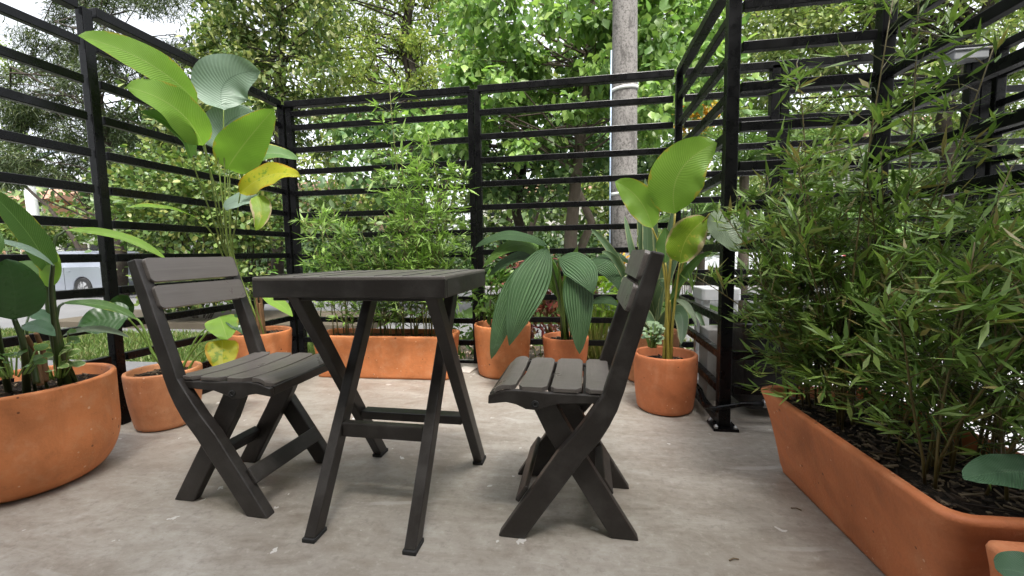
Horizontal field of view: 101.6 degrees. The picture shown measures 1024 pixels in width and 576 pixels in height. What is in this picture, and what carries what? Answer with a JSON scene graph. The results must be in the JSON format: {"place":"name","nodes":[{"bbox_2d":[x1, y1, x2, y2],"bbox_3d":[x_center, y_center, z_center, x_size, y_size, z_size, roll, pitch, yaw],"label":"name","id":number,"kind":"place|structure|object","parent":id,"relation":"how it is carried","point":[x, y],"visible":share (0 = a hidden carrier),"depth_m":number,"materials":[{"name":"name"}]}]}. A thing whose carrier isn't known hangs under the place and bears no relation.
{"place":"outdoors","nodes":[
{"label":"outdoors","id":0,"kind":"place"},
{"bbox_2d":[24,151,54,225],"bbox_3d":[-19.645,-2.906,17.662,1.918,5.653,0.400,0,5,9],"label":"building","id":1,"kind":"structure","parent":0,"point":[32,204],"depth_m":17.60,"materials":[{"name":"paint"}]},
{"bbox_2d":[8,358,212,371],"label":"side path","id":2,"kind":"structure","parent":0,"point":[130,365],"depth_m":3.68,"materials":[{"name":"concrete"}]},
{"bbox_2d":[2,332,314,361],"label":"side lawn","id":3,"kind":"structure","parent":0,"point":[138,347],"depth_m":4.18,"materials":[{"name":"green plant"}]},
{"bbox_2d":[268,247,334,353],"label":"garden plant","id":4,"kind":"object","parent":3,"relation":"on","point":[304,267],"visible":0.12,"depth_m":3.67,"materials":[{"name":"green plant"}]},
{"bbox_2d":[0,326,693,348],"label":"lawn grass","id":5,"kind":"structure","parent":0,"point":[177,333],"depth_m":5.30,"materials":[{"name":"green plant"}]},
{"bbox_2d":[0,359,885,575],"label":"terrace floor","id":6,"kind":"structure","parent":0,"point":[699,497],"depth_m":1.30,"materials":[{"name":"concrete"}]},
{"bbox_2d":[0,363,120,503],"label":"terracotta pot","id":7,"kind":"object","parent":6,"relation":"on","point":[53,435],"visible":0.81,"depth_m":1.42,"materials":[{"name":"ceramic"}]},
{"bbox_2d":[0,343,53,378],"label":"peperomia","id":8,"kind":"object","parent":7,"relation":"in","point":[37,359],"visible":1,"depth_m":1.34,"materials":[{"name":"green plant"}]},
{"bbox_2d":[19,345,85,380],"bbox_3d":[-1.660,0.271,1.514,0.142,0.121,0.164,0,5,9],"label":"peperomia","id":9,"kind":"object","parent":7,"relation":"in","point":[65,364],"visible":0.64,"depth_m":1.52,"materials":[{"name":"green plant"}]},
{"bbox_2d":[46,328,80,357],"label":"seedling","id":10,"kind":"object","parent":7,"relation":"in","point":[76,339],"visible":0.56,"depth_m":1.55,"materials":[{"name":"green plant"}]},
{"bbox_2d":[0,192,164,393],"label":"bird of paradise","id":11,"kind":"object","parent":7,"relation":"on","point":[27,289],"visible":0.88,"depth_m":1.39,"materials":[{"name":"green plant"}]},
{"bbox_2d":[0,0,130,424],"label":"metal fence","id":12,"kind":"object","parent":6,"relation":"on","point":[94,151],"visible":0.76,"depth_m":1.86,"materials":[{"name":"black metal"}]},
{"bbox_2d":[121,361,202,431],"bbox_3d":[-1.677,0.522,2.025,0.300,0.272,0.300,0,5,7],"label":"terracotta pot","id":13,"kind":"object","parent":6,"relation":"on","point":[150,405],"visible":0.54,"depth_m":1.91,"materials":[{"name":"ceramic"}]},
{"bbox_2d":[77,295,242,368],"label":"philodendron","id":14,"kind":"object","parent":13,"relation":"on","point":[224,328],"visible":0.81,"depth_m":2.00,"materials":[{"name":"green plant"}]},
{"bbox_2d":[88,7,299,394],"bbox_3d":[-1.807,-0.363,2.613,0.050,1.954,1.262,0,5,9],"label":"metal fence","id":15,"kind":"object","parent":6,"relation":"on","point":[103,18],"visible":0.48,"depth_m":2.32,"materials":[{"name":"black metal"}]},
{"bbox_2d":[127,257,327,517],"bbox_3d":[-0.923,0.292,1.460,0.465,0.802,0.368,0,5,11],"label":"folding chair","id":16,"kind":"object","parent":6,"relation":"on","point":[277,378],"visible":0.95,"depth_m":1.35,"materials":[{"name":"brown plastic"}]},
{"bbox_2d":[228,326,291,358],"bbox_3d":[-1.594,0.435,2.664,0.356,0.335,0.356,-2,5,-10],"label":"terracotta pot","id":17,"kind":"object","parent":6,"relation":"on","point":[276,339],"visible":0.41,"depth_m":2.57,"materials":[{"name":"ceramic"}]},
{"bbox_2d":[78,30,299,334],"bbox_3d":[-1.459,-0.489,2.190,0.634,1.674,0.888,-1,5,-5],"label":"calathea","id":18,"kind":"object","parent":17,"relation":"in","point":[232,132],"visible":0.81,"depth_m":2.36,"materials":[{"name":"green plant"}]},
{"bbox_2d":[252,269,485,555],"bbox_3d":[-0.405,0.319,1.382,0.570,0.744,0.550,0,5,10],"label":"folding table","id":19,"kind":"object","parent":6,"relation":"on","point":[301,292],"visible":1,"depth_m":1.25,"materials":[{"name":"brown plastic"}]},
{"bbox_2d":[284,86,478,363],"bbox_3d":[-0.963,-0.410,3.089,1.444,1.968,0.050,0,5,9],"label":"metal fence","id":20,"kind":"object","parent":6,"relation":"on","point":[291,114],"visible":0.66,"depth_m":3.03,"materials":[{"name":"black metal"}]},
{"bbox_2d":[314,328,459,379],"bbox_3d":[-0.831,0.436,2.810,0.944,0.284,0.309,0,5,8],"label":"terracotta trough","id":21,"kind":"object","parent":6,"relation":"on","point":[406,356],"visible":0.59,"depth_m":2.67,"materials":[{"name":"ceramic"}]},
{"bbox_2d":[290,203,377,335],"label":"bamboo","id":22,"kind":"object","parent":21,"relation":"in","point":[322,259],"visible":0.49,"depth_m":2.77,"materials":[{"name":"green plant"}]},
{"bbox_2d":[322,208,434,335],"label":"bamboo","id":23,"kind":"object","parent":21,"relation":"in","point":[351,265],"visible":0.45,"depth_m":2.72,"materials":[{"name":"green plant"}]},
{"bbox_2d":[339,238,475,335],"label":"bamboo","id":24,"kind":"object","parent":21,"relation":"in","point":[394,312],"visible":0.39,"depth_m":2.66,"materials":[{"name":"green plant"}]},
{"bbox_2d":[363,69,477,336],"bbox_3d":[-0.588,-0.506,2.607,0.772,1.679,0.576,3,6,40],"label":"bamboo","id":25,"kind":"object","parent":21,"relation":"in","point":[417,178],"visible":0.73,"depth_m":2.61,"materials":[{"name":"green plant"}]},
{"bbox_2d":[393,126,473,336],"bbox_3d":[-0.470,-0.359,2.674,0.564,1.371,0.515,3,6,39],"label":"bamboo","id":26,"kind":"object","parent":21,"relation":"in","point":[442,244],"visible":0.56,"depth_m":2.60,"materials":[{"name":"green plant"}]},
{"bbox_2d":[462,366,476,373],"bbox_3d":[-0.310,0.560,2.853,0.100,0.012,0.130,1,5,17],"label":"floor tile","id":27,"kind":"object","parent":6,"relation":"on","point":[467,370],"visible":0.71,"depth_m":2.84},
{"bbox_2d":[474,319,530,378],"bbox_3d":[-0.061,0.399,2.780,0.375,0.338,0.377,-1,5,2],"label":"terracotta pot","id":28,"kind":"object","parent":6,"relation":"on","point":[500,361],"visible":0.54,"depth_m":2.63,"materials":[{"name":"ceramic"}]},
{"bbox_2d":[460,263,513,326],"bbox_3d":[-0.163,0.073,2.780,0.379,0.492,0.344,2,6,30],"label":"croton","id":29,"kind":"object","parent":28,"relation":"on","point":[501,278],"visible":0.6,"depth_m":2.75,"materials":[{"name":"green plant"}]},
{"bbox_2d":[542,331,588,376],"bbox_3d":[0.348,0.437,2.707,0.296,0.262,0.296,3,6,37],"label":"terracotta pot","id":30,"kind":"object","parent":6,"relation":"on","point":[556,347],"visible":0.46,"depth_m":2.59,"materials":[{"name":"ceramic"}]},
{"bbox_2d":[476,230,627,358],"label":"palm grass","id":31,"kind":"object","parent":30,"relation":"in","point":[534,276],"visible":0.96,"depth_m":2.39,"materials":[{"name":"green plant"}]},
{"bbox_2d":[488,250,664,540],"bbox_3d":[0.190,0.288,1.291,0.465,0.802,0.368,0,5,10],"label":"folding chair","id":32,"kind":"object","parent":6,"relation":"on","point":[565,447],"visible":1,"depth_m":1.16,"materials":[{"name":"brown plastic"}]},
{"bbox_2d":[474,69,682,345],"bbox_3d":[0.431,-0.420,2.862,1.373,1.954,0.050,0,5,9],"label":"metal fence","id":33,"kind":"object","parent":6,"relation":"on","point":[479,112],"visible":0.47,"depth_m":2.83,"materials":[{"name":"black metal"}]},
{"bbox_2d":[628,327,679,381],"bbox_3d":[0.858,0.413,2.602,0.351,0.310,0.349,-3,5,-21],"label":"terracotta pot","id":34,"kind":"object","parent":6,"relation":"on","point":[643,342],"visible":0.1,"depth_m":2.46,"materials":[{"name":"ceramic"}]},
{"bbox_2d":[591,179,704,343],"bbox_3d":[0.778,-0.157,2.453,0.621,0.976,0.501,0,5,9],"label":"flax plant","id":35,"kind":"object","parent":34,"relation":"on","point":[646,238],"visible":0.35,"depth_m":2.50,"materials":[{"name":"green plant"}]},
{"bbox_2d":[634,346,697,415],"bbox_3d":[0.774,0.467,2.117,0.305,0.288,0.303,-1,5,-1],"label":"terracotta pot","id":36,"kind":"object","parent":6,"relation":"on","point":[665,387],"visible":0.97,"depth_m":2.00,"materials":[{"name":"ceramic"}]},
{"bbox_2d":[641,321,664,347],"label":"succulent","id":37,"kind":"object","parent":36,"relation":"in","point":[655,339],"visible":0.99,"depth_m":2.03,"materials":[{"name":"green plant"}]},
{"bbox_2d":[615,136,746,358],"bbox_3d":[0.786,-0.142,1.955,0.559,1.070,0.213,3,6,37],"label":"calathea","id":38,"kind":"object","parent":36,"relation":"in","point":[677,175],"visible":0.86,"depth_m":1.93,"materials":[{"name":"green plant"}]},
{"bbox_2d":[674,0,741,432],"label":"metal fence","id":39,"kind":"object","parent":6,"relation":"on","point":[728,68],"visible":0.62,"depth_m":1.84,"materials":[{"name":"black metal"}]},
{"bbox_2d":[696,383,766,410],"bbox_3d":[1.050,0.496,2.147,0.257,0.088,0.708,0,5,9],"label":"cable","id":40,"kind":"object","parent":39,"relation":"attached to","point":[731,405],"visible":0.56,"depth_m":1.83,"materials":[{"name":"black paint"}]},
{"bbox_2d":[698,325,717,399],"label":"concrete block","id":41,"kind":"structure","parent":6,"relation":"on","point":[707,360],"depth_m":2.22,"materials":[{"name":"grey concrete"}]},
{"bbox_2d":[731,312,802,408],"bbox_3d":[1.256,0.368,2.130,0.310,0.464,0.417,0,5,7],"label":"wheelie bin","id":42,"kind":"object","parent":6,"relation":"on","point":[741,375],"visible":0.22,"depth_m":1.97,"materials":[{"name":"black plastic"}]},
{"bbox_2d":[731,0,898,394],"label":"metal fence","id":43,"kind":"object","parent":6,"relation":"on","point":[877,36],"visible":0.28,"depth_m":1.70,"materials":[{"name":"black metal"}]},
{"bbox_2d":[680,43,993,376],"bbox_3d":[1.947,-0.424,2.617,1.670,1.954,0.050,0,5,9],"label":"metal fence","id":44,"kind":"object","parent":6,"relation":"on","point":[775,68],"visible":0.18,"depth_m":2.55,"materials":[{"name":"black metal"}]},
{"bbox_2d":[943,46,992,72],"bbox_3d":[2.603,-1.301,2.394,0.190,0.108,0.100,0,5,9],"label":"floodlight","id":45,"kind":"object","parent":44,"relation":"attached to","point":[980,54],"visible":0.71,"depth_m":2.36,"materials":[{"name":"grey paint"}]},
{"bbox_2d":[761,385,1023,575],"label":"terracotta trough","id":46,"kind":"object","parent":6,"relation":"on","point":[874,499],"visible":0.61,"depth_m":1.00,"materials":[{"name":"ceramic"}]},
{"bbox_2d":[681,41,908,411],"bbox_3d":[0.937,-0.206,1.339,0.675,1.216,0.580,-2,5,-18],"label":"bamboo","id":47,"kind":"object","parent":46,"relation":"in","point":[780,227],"visible":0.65,"depth_m":1.37,"materials":[{"name":"green plant"}]},
{"bbox_2d":[744,118,995,436],"bbox_3d":[1.054,-0.046,1.312,0.671,0.898,0.680,0,5,9],"label":"bamboo","id":48,"kind":"object","parent":46,"relation":"in","point":[884,210],"visible":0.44,"depth_m":1.22,"materials":[{"name":"green plant"}]},
{"bbox_2d":[734,0,1023,451],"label":"bamboo","id":49,"kind":"object","parent":46,"relation":"in","point":[880,111],"visible":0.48,"depth_m":1.14,"materials":[{"name":"green plant"}]},
{"bbox_2d":[768,191,1023,500],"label":"bamboo","id":50,"kind":"object","parent":46,"relation":"in","point":[997,313],"visible":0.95,"depth_m":0.91,"materials":[{"name":"green plant"}]},
{"bbox_2d":[790,148,1023,470],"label":"bamboo","id":51,"kind":"object","parent":46,"relation":"in","point":[1003,190],"visible":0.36,"depth_m":1.00,"materials":[{"name":"green plant"}]},
{"bbox_2d":[877,0,1023,408],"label":"metal fence","id":52,"kind":"object","parent":6,"relation":"on","point":[1001,9],"visible":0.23,"depth_m":1.31,"materials":[{"name":"black metal"}]},
{"bbox_2d":[985,540,1023,575],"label":"terracotta planter","id":53,"kind":"object","parent":6,"relation":"on","point":[994,548],"visible":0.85,"depth_m":0.70,"materials":[{"name":"ceramic"}]},
{"bbox_2d":[962,454,1023,575],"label":"rubber plant","id":54,"kind":"object","parent":53,"relation":"in","point":[1006,470],"visible":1,"depth_m":0.78,"materials":[{"name":"green plant"}]},
{"bbox_2d":[0,290,943,340],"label":"road","id":55,"kind":"structure","parent":0,"point":[69,310],"depth_m":9.37,"materials":[{"name":"grey asphalt"}]},
{"bbox_2d":[55,248,139,297],"bbox_3d":[-14.544,-0.535,14.054,4.313,1.565,2.020,0,5,9],"label":"parked car","id":56,"kind":"object","parent":55,"relation":"on","point":[84,275],"visible":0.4,"depth_m":13.06,"materials":[{"name":"silver metal"}]},
{"bbox_2d":[0,0,212,295],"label":"conifer","id":57,"kind":"object","parent":55,"relation":"on","point":[26,118],"visible":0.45,"depth_m":11.81,"materials":[{"name":"green plant"}]},
{"bbox_2d":[59,309,406,329],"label":"planted island","id":58,"kind":"structure","parent":55,"relation":"on","point":[191,323],"depth_m":7.45,"materials":[{"name":"green plant"}]},
{"bbox_2d":[42,129,281,310],"bbox_3d":[-6.040,-1.123,7.691,3.806,3.258,2.396,0,5,9],"label":"shrub","id":59,"kind":"object","parent":58,"relation":"on","point":[183,184],"visible":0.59,"depth_m":7.23,"materials":[{"name":"green plant"}]},
{"bbox_2d":[122,242,270,318],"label":"shrub","id":60,"kind":"object","parent":58,"relation":"on","point":[244,269],"visible":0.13,"depth_m":7.22,"materials":[{"name":"green plant"}]},
{"bbox_2d":[187,173,309,309],"bbox_3d":[-4.764,-0.887,7.799,2.014,2.714,2.022,2,6,30],"label":"shrub","id":61,"kind":"object","parent":58,"relation":"on","point":[256,243],"visible":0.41,"depth_m":7.46,"materials":[{"name":"green plant"}]},
{"bbox_2d":[114,0,358,274],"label":"broadleaf tree","id":62,"kind":"object","parent":55,"relation":"on","point":[225,21],"visible":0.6,"depth_m":9.52,"materials":[{"name":"green plant"}]},
{"bbox_2d":[426,116,500,269],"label":"bare tree","id":63,"kind":"object","parent":55,"relation":"on","point":[458,159],"visible":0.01,"depth_m":10.24,"materials":[{"name":"brown plant"}]},
{"bbox_2d":[457,300,717,325],"bbox_3d":[1.591,0.453,8.577,4.800,0.200,3.500,0,5,9],"label":"traffic island","id":64,"kind":"object","parent":55,"relation":"on","point":[468,311],"depth_m":7.79,"materials":[{"name":"green plant"}]},
{"bbox_2d":[310,78,672,232],"bbox_3d":[-0.471,-1.648,7.628,7.470,4.662,2.460,0,5,9],"label":"broadleaf tree","id":65,"kind":"object","parent":64,"relation":"on","point":[515,194],"visible":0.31,"depth_m":7.49,"materials":[{"name":"green plant"}]},
{"bbox_2d":[519,112,609,264],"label":"bare tree","id":66,"kind":"object","parent":64,"relation":"on","point":[542,199],"visible":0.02,"depth_m":9.47,"materials":[{"name":"brown plant"}]},
{"bbox_2d":[545,124,609,293],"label":"bare tree","id":67,"kind":"object","parent":64,"relation":"on","point":[586,234],"visible":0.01,"depth_m":8.91,"materials":[{"name":"brown plant"}]},
{"bbox_2d":[400,0,762,254],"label":"broadleaf tree","id":68,"kind":"object","parent":64,"relation":"on","point":[503,40],"visible":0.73,"depth_m":5.93,"materials":[{"name":"green plant"}]},
{"bbox_2d":[673,101,720,293],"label":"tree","id":69,"kind":"object","parent":64,"relation":"on","point":[706,110],"visible":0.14,"depth_m":7.85,"materials":[{"name":"green plant"}]},
{"bbox_2d":[646,110,892,311],"bbox_3d":[3.714,-1.057,6.948,3.375,3.220,2.981,0,5,9],"label":"palm","id":70,"kind":"object","parent":64,"relation":"on","point":[744,180],"visible":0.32,"depth_m":6.73,"materials":[{"name":"plant"}]},
{"bbox_2d":[609,0,638,327],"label":"utility pole","id":71,"kind":"object","parent":55,"relation":"on","point":[624,36],"visible":0.43,"depth_m":4.64,"materials":[{"name":"concrete"}]},
{"bbox_2d":[658,195,752,300],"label":"palm","id":72,"kind":"object","parent":55,"relation":"on","point":[705,209],"visible":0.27,"depth_m":8.91,"materials":[{"name":"green plant"}]},
{"bbox_2d":[687,235,844,288],"bbox_3d":[7.474,-0.799,12.965,4.313,1.565,2.020,0,5,9],"label":"parked car","id":73,"kind":"object","parent":55,"relation":"on","point":[712,259],"visible":0.02,"depth_m":12.35,"materials":[{"name":"grey paint"}]},
{"bbox_2d":[749,194,928,301],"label":"palm","id":74,"kind":"object","parent":55,"relation":"on","point":[851,215],"visible":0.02,"depth_m":7.22,"materials":[{"name":"green plant"}]},
{"bbox_2d":[707,0,1023,254],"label":"acacia tree","id":75,"kind":"object","parent":55,"relation":"on","point":[826,19],"visible":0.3,"depth_m":10.11,"materials":[{"name":"green plant"}]},
{"bbox_2d":[0,0,1023,247],"label":"sky","id":76,"kind":"structure","parent":0,"point":[27,6],"materials":[{"name":"white"}]},
{"bbox_2d":[458,345,693,359],"bbox_3d":[0.062,0.756,3.627,3.560,0.300,0.976,0,5,9],"label":"garden bed","id":77,"kind":"object","parent":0,"point":[537,352],"depth_m":3.84,"materials":[{"name":"plant"}]},
{"bbox_2d":[453,306,472,358],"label":"garden plant","id":78,"kind":"object","parent":77,"relation":"on","point":[468,333],"visible":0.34,"depth_m":3.32,"materials":[{"name":"green plant"}]},
{"bbox_2d":[530,300,568,356],"bbox_3d":[0.263,0.359,3.282,0.557,0.626,0.360,0,5,9],"label":"coleus","id":79,"kind":"object","parent":77,"relation":"on","point":[549,309],"visible":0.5,"depth_m":3.25,"materials":[{"name":"red plant"}]},
{"bbox_2d":[539,254,601,323],"bbox_3d":[0.343,0.192,3.388,0.729,0.937,0.463,2,6,30],"label":"coleus","id":80,"kind":"object","parent":77,"relation":"on","point":[549,301],"visible":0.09,"depth_m":3.35,"materials":[{"name":"red plant"}]},
{"bbox_2d":[537,303,612,359],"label":"reed tuft","id":81,"kind":"object","parent":77,"relation":"on","point":[593,334],"visible":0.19,"depth_m":3.13,"materials":[{"name":"plant"}]},
{"bbox_2d":[588,276,617,353],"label":"garden plant","id":82,"kind":"object","parent":77,"relation":"on","point":[607,287],"visible":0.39,"depth_m":3.26,"materials":[{"name":"green plant"}]},
{"bbox_2d":[244,268,1011,285],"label":"verge","id":83,"kind":"structure","parent":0,"point":[600,281],"depth_m":13.75,"materials":[{"name":"green plant"}]},
{"bbox_2d":[0,38,32,186],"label":"deciduous tree","id":84,"kind":"object","parent":83,"relation":"on","point":[4,62],"visible":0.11,"depth_m":36.31,"materials":[{"name":"green plant"}]},
{"bbox_2d":[5,142,82,250],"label":"bare tree","id":85,"kind":"object","parent":83,"relation":"on","point":[68,233],"visible":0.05,"depth_m":16.80,"materials":[{"name":"brown plant"}]},
{"bbox_2d":[2,189,90,253],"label":"house","id":86,"kind":"structure","parent":83,"relation":"on","point":[64,196],"depth_m":29.24,"materials":[{"name":"orange brick"}]},
{"bbox_2d":[0,206,96,253],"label":"hedge","id":87,"kind":"object","parent":83,"relation":"on","point":[52,232],"visible":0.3,"depth_m":18.81,"materials":[{"name":"green plant"}]},
{"bbox_2d":[56,218,153,250],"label":"house","id":88,"kind":"structure","parent":83,"relation":"on","point":[82,246],"depth_m":26.48,"materials":[{"name":"tile"}]},
{"bbox_2d":[77,99,223,253],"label":"deciduous tree","id":89,"kind":"object","parent":83,"relation":"on","point":[119,150],"visible":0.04,"depth_m":24.78,"materials":[{"name":"green plant"}]},
{"bbox_2d":[177,18,336,265],"bbox_3d":[-18.461,-9.503,28.822,14.546,17.090,7.487,0,5,9],"label":"deciduous tree","id":90,"kind":"object","parent":83,"relation":"on","point":[315,144],"visible":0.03,"depth_m":27.67,"materials":[{"name":"green plant"}]},
{"bbox_2d":[226,181,407,269],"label":"house","id":91,"kind":"structure","parent":83,"relation":"on","point":[313,210],"depth_m":29.33,"materials":[{"name":"tile"}]},
{"bbox_2d":[236,225,439,275],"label":"hedge","id":92,"kind":"object","parent":83,"relation":"on","point":[308,248],"visible":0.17,"depth_m":15.61,"materials":[{"name":"green plant"}]},
{"bbox_2d":[290,21,461,266],"bbox_3d":[-8.744,-8.523,25.153,12.322,15.453,6.928,0,5,9],"label":"deciduous tree","id":93,"kind":"object","parent":83,"relation":"on","point":[360,206],"visible":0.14,"depth_m":24.51,"materials":[{"name":"green plant"}]},
{"bbox_2d":[293,0,476,269],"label":"acacia tree","id":94,"kind":"object","parent":83,"relation":"on","point":[410,46],"visible":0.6,"depth_m":11.11,"materials":[{"name":"green plant"}]},
{"bbox_2d":[0,72,1023,272],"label":"woodland","id":95,"kind":"object","parent":83,"relation":"on","point":[329,204],"visible":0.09,"depth_m":22.50,"materials":[{"name":"green plant"}]},
{"bbox_2d":[426,21,601,265],"bbox_3d":[-0.169,-8.530,24.639,11.235,15.290,6.510,0,5,9],"label":"deciduous tree","id":96,"kind":"object","parent":83,"relation":"on","point":[555,75],"visible":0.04,"depth_m":24.32,"materials":[{"name":"green plant"}]},
{"bbox_2d":[393,224,694,281],"bbox_3d":[0.798,-1.147,14.955,11.392,2.334,2.847,0,5,9],"label":"hedge","id":97,"kind":"object","parent":83,"relation":"on","point":[549,241],"visible":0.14,"depth_m":14.83,"materials":[{"name":"green plant"}]},
{"bbox_2d":[559,29,722,256],"bbox_3d":[7.007,-7.272,21.751,8.969,13.049,6.997,0,5,9],"label":"deciduous tree","id":98,"kind":"object","parent":83,"relation":"on","point":[597,194],"visible":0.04,"depth_m":20.77,"materials":[{"name":"green plant"}]},
{"bbox_2d":[691,27,871,243],"bbox_3d":[14.393,-7.274,21.738,10.257,12.828,6.762,0,5,9],"label":"deciduous tree","id":99,"kind":"object","parent":83,"relation":"on","point":[811,100],"visible":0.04,"depth_m":20.09,"materials":[{"name":"green plant"}]},
{"bbox_2d":[706,222,1003,274],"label":"hedge","id":100,"kind":"object","parent":83,"relation":"on","point":[889,235],"visible":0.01,"depth_m":13.92,"materials":[{"name":"green plant"}]},
{"bbox_2d":[825,116,1023,262],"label":"house","id":101,"kind":"structure","parent":83,"relation":"on","point":[899,129],"depth_m":25.03,"materials":[{"name":"stone"}]},
{"bbox_2d":[867,25,1021,230],"bbox_3d":[23.803,-7.872,23.291,9.639,13.713,6.786,0,5,9],"label":"deciduous tree","id":102,"kind":"object","parent":83,"relation":"on","point":[921,122],"visible":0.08,"depth_m":22.52,"materials":[{"name":"green plant"}]},
{"bbox_2d":[693,286,740,379],"bbox_3d":[1.201,0.283,2.474,0.210,0.580,0.210,0,5,9],"label":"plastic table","id":103,"kind":"object","parent":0,"point":[704,295],"visible":0.37,"depth_m":2.38,"materials":[{"name":"white plastic"}]},
{"bbox_2d":[803,341,1023,452],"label":"side pavement","id":104,"kind":"structure","parent":0,"point":[1010,435],"depth_m":1.81,"materials":[{"name":"grey concrete"}]},
{"bbox_2d":[946,84,1023,319],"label":"metal fence","id":105,"kind":"object","parent":104,"relation":"on","point":[1011,89],"depth_m":2.62,"materials":[{"name":"black metal"}]},
{"bbox_2d":[974,30,1023,390],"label":"metal fence","id":106,"kind":"object","parent":104,"relation":"on","point":[999,100],"visible":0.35,"depth_m":2.38,"materials":[{"name":"black metal"}]},
{"label":"ground","id":107,"kind":"structure","parent":0,"visible":0},
{"bbox_2d":[483,186,637,266],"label":"house","id":108,"kind":"structure","parent":107,"relation":"on","point":[549,222],"depth_m":31.57,"materials":[{"name":"tile"}]},
{"bbox_2d":[245,284,997,290],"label":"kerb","id":109,"kind":"structure","parent":107,"relation":"on","point":[688,287],"depth_m":12.64,"materials":[{"name":"grey concrete"}]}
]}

